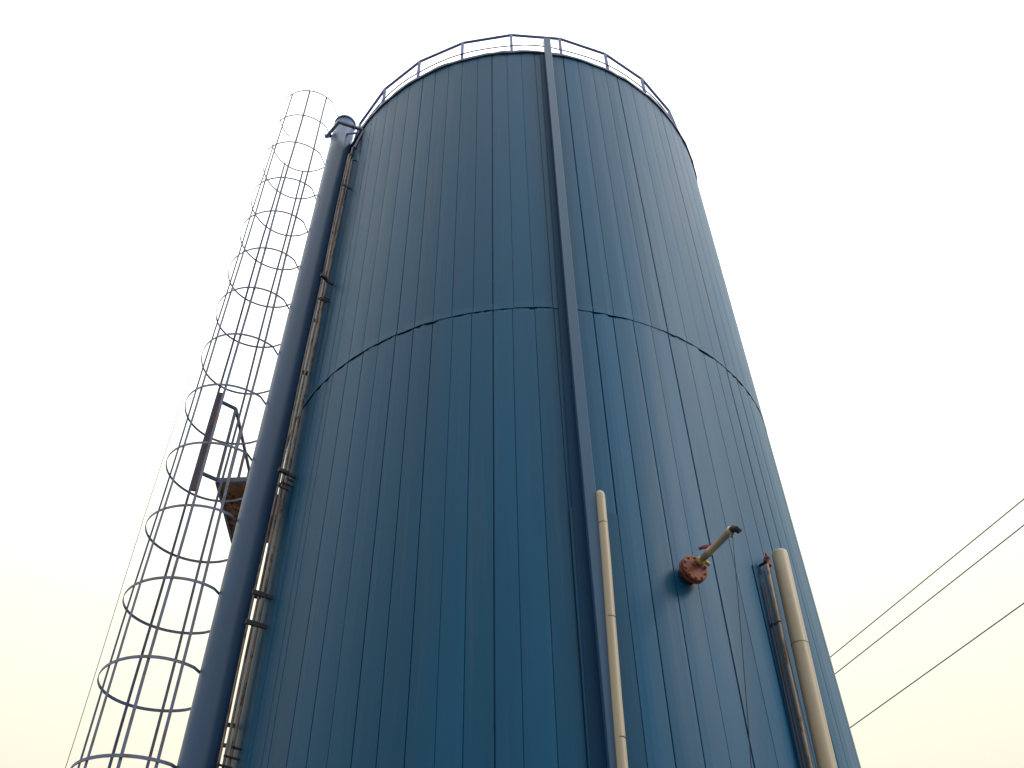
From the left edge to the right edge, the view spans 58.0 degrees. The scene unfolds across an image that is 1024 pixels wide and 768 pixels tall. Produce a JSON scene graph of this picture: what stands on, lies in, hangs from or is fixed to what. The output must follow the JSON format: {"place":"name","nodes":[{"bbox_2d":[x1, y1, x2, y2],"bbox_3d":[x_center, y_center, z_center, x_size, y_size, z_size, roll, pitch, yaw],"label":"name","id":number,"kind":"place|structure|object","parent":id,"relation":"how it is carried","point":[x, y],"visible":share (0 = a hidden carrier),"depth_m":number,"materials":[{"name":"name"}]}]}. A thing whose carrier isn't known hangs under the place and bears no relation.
{"place":"outdoors","nodes":[
{"label":"outdoors","id":0,"kind":"place"},
{"bbox_2d":[0,0,1023,767],"label":"sky","id":1,"kind":"structure","parent":0,"point":[859,164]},
{"bbox_2d":[830,499,1023,657],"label":"overhead cable","id":2,"kind":"object","parent":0,"point":[930,575],"visible":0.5,"depth_m":12.49,"materials":[{"name":"metal"}]},
{"bbox_2d":[835,525,1023,673],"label":"overhead cable","id":3,"kind":"object","parent":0,"point":[932,597],"visible":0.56,"depth_m":12.14,"materials":[{"name":"metal"}]},
{"bbox_2d":[850,603,1023,727],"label":"overhead cable","id":4,"kind":"object","parent":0,"point":[940,663],"visible":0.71,"depth_m":11.77,"materials":[{"name":"metal"}]},
{"label":"ground","id":5,"kind":"structure","parent":0,"visible":0},
{"bbox_2d":[70,90,338,767],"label":"caged ladder","id":6,"kind":"object","parent":5,"relation":"on","point":[127,704],"visible":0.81,"depth_m":13.09,"materials":[{"name":"metal"}]},
{"bbox_2d":[65,105,276,767],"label":"hanging line","id":7,"kind":"object","parent":6,"relation":"hanging from","point":[160,467],"visible":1,"depth_m":12.74,"materials":[{"name":"metal"}]},
{"bbox_2d":[225,50,860,767],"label":"storage tank","id":8,"kind":"object","parent":5,"relation":"on","point":[421,608],"visible":0.9,"depth_m":11.33,"materials":[{"name":"metal"}]},
{"bbox_2d":[189,392,277,542],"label":"landing platform","id":9,"kind":"structure","parent":8,"relation":"attached to","point":[236,487],"depth_m":14.77,"materials":[{"name":"metal"}]},
{"bbox_2d":[245,619,267,629],"bbox_3d":[-3.057,2.879,11.053,0.274,0.060,0.032,25,-50,-24],"label":"pipe bracket","id":10,"kind":"object","parent":8,"relation":"attached to","point":[250,622],"visible":1,"depth_m":11.03,"materials":[{"name":"metal"}]},
{"bbox_2d":[252,589,273,599],"bbox_3d":[-3.059,2.588,11.327,0.274,0.060,0.031,26,-51,-26],"label":"pipe bracket","id":11,"kind":"object","parent":8,"relation":"attached to","point":[261,594],"visible":1,"depth_m":11.31,"materials":[{"name":"metal"}]},
{"bbox_2d":[176,115,355,767],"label":"pipe","id":12,"kind":"object","parent":8,"relation":"attached to","point":[203,737],"visible":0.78,"depth_m":12.64,"materials":[{"name":"blue metal"}]},
{"bbox_2d":[216,153,353,767],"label":"riser pipe","id":13,"kind":"object","parent":8,"relation":"attached to","point":[278,486],"visible":1,"depth_m":12.36,"materials":[{"name":"metal"}]},
{"bbox_2d":[278,467,296,478],"bbox_3d":[-3.066,1.220,12.618,0.276,0.060,0.046,34,-54,-30],"label":"pipe bracket","id":14,"kind":"object","parent":8,"relation":"attached to","point":[285,472],"visible":1,"depth_m":12.60,"materials":[{"name":"metal"}]},
{"bbox_2d":[221,147,357,767],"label":"riser pipe","id":15,"kind":"object","parent":8,"relation":"attached to","point":[225,756],"visible":1,"depth_m":12.43,"materials":[{"name":"metal"}]},
{"bbox_2d":[227,159,355,765],"bbox_3d":[-3.057,1.963,12.239,0.184,17.608,0.419,25,-50,-24],"label":"riser pipe","id":16,"kind":"object","parent":8,"relation":"attached to","point":[233,747],"visible":0.91,"depth_m":12.46,"materials":[{"name":"metal"}]},
{"bbox_2d":[320,273,333,285],"bbox_3d":[-3.084,-1.744,15.423,0.071,0.060,0.283,-24,-49,21],"label":"pipe bracket","id":17,"kind":"object","parent":8,"relation":"attached to","point":[324,277],"visible":1,"depth_m":15.39,"materials":[{"name":"metal"}]},
{"bbox_2d":[324,120,363,150],"bbox_3d":[-3.508,-5.024,18.911,1.000,1.189,0.346,-13,-45,11],"label":"pipe clamp","id":18,"kind":"object","parent":8,"relation":"attached to","point":[331,130],"visible":0.89,"depth_m":19.08,"materials":[{"name":"metal"}]},
{"bbox_2d":[354,34,677,138],"bbox_3d":[0.133,-3.988,21.125,7.958,0.911,7.960,-2,-44,1],"label":"guard railing","id":19,"kind":"object","parent":8,"relation":"on","point":[644,83],"visible":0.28,"depth_m":18.78,"materials":[{"name":"metal"}]},
{"bbox_2d":[540,38,616,767],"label":"wall duct","id":20,"kind":"object","parent":8,"relation":"attached to","point":[593,619],"depth_m":10.58,"materials":[{"name":"metal"}]},
{"bbox_2d":[596,490,627,767],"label":"plastic pipe","id":21,"kind":"object","parent":8,"relation":"attached to","point":[618,713],"visible":0.98,"depth_m":9.01,"materials":[{"name":"beige plastic"}]},
{"bbox_2d":[678,525,741,584],"bbox_3d":[2.091,1.803,9.754,0.318,0.327,0.960,18,-48,-19],"label":"outlet valve","id":22,"kind":"object","parent":8,"relation":"attached to","point":[692,570],"visible":1,"depth_m":9.86,"materials":[{"name":"metal"}]},
{"bbox_2d":[732,534,751,767],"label":"hanging wire","id":23,"kind":"object","parent":22,"relation":"hanging from","point":[742,653],"visible":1,"depth_m":8.76,"materials":[{"name":"metal"}]},
{"bbox_2d":[759,552,771,567],"bbox_3d":[2.965,2.085,10.856,0.104,0.195,0.171,12,-46,-13],"label":"pipe fitting","id":24,"kind":"object","parent":8,"relation":"attached to","point":[766,559],"visible":1,"depth_m":10.80,"materials":[{"name":"metal"}]},
{"bbox_2d":[763,583,805,767],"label":"thin pipe","id":25,"kind":"object","parent":8,"relation":"attached to","point":[772,624],"visible":1,"depth_m":9.75,"materials":[{"name":"metal"}]},
{"bbox_2d":[766,563,812,767],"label":"thin pipe","id":26,"kind":"object","parent":8,"relation":"attached to","point":[778,622],"visible":1,"depth_m":9.78,"materials":[{"name":"metal"}]},
{"bbox_2d":[752,548,836,767],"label":"plastic pipe","id":27,"kind":"object","parent":8,"relation":"attached to","point":[816,718],"visible":0.95,"depth_m":9.90,"materials":[{"name":"beige plastic"}]}
]}

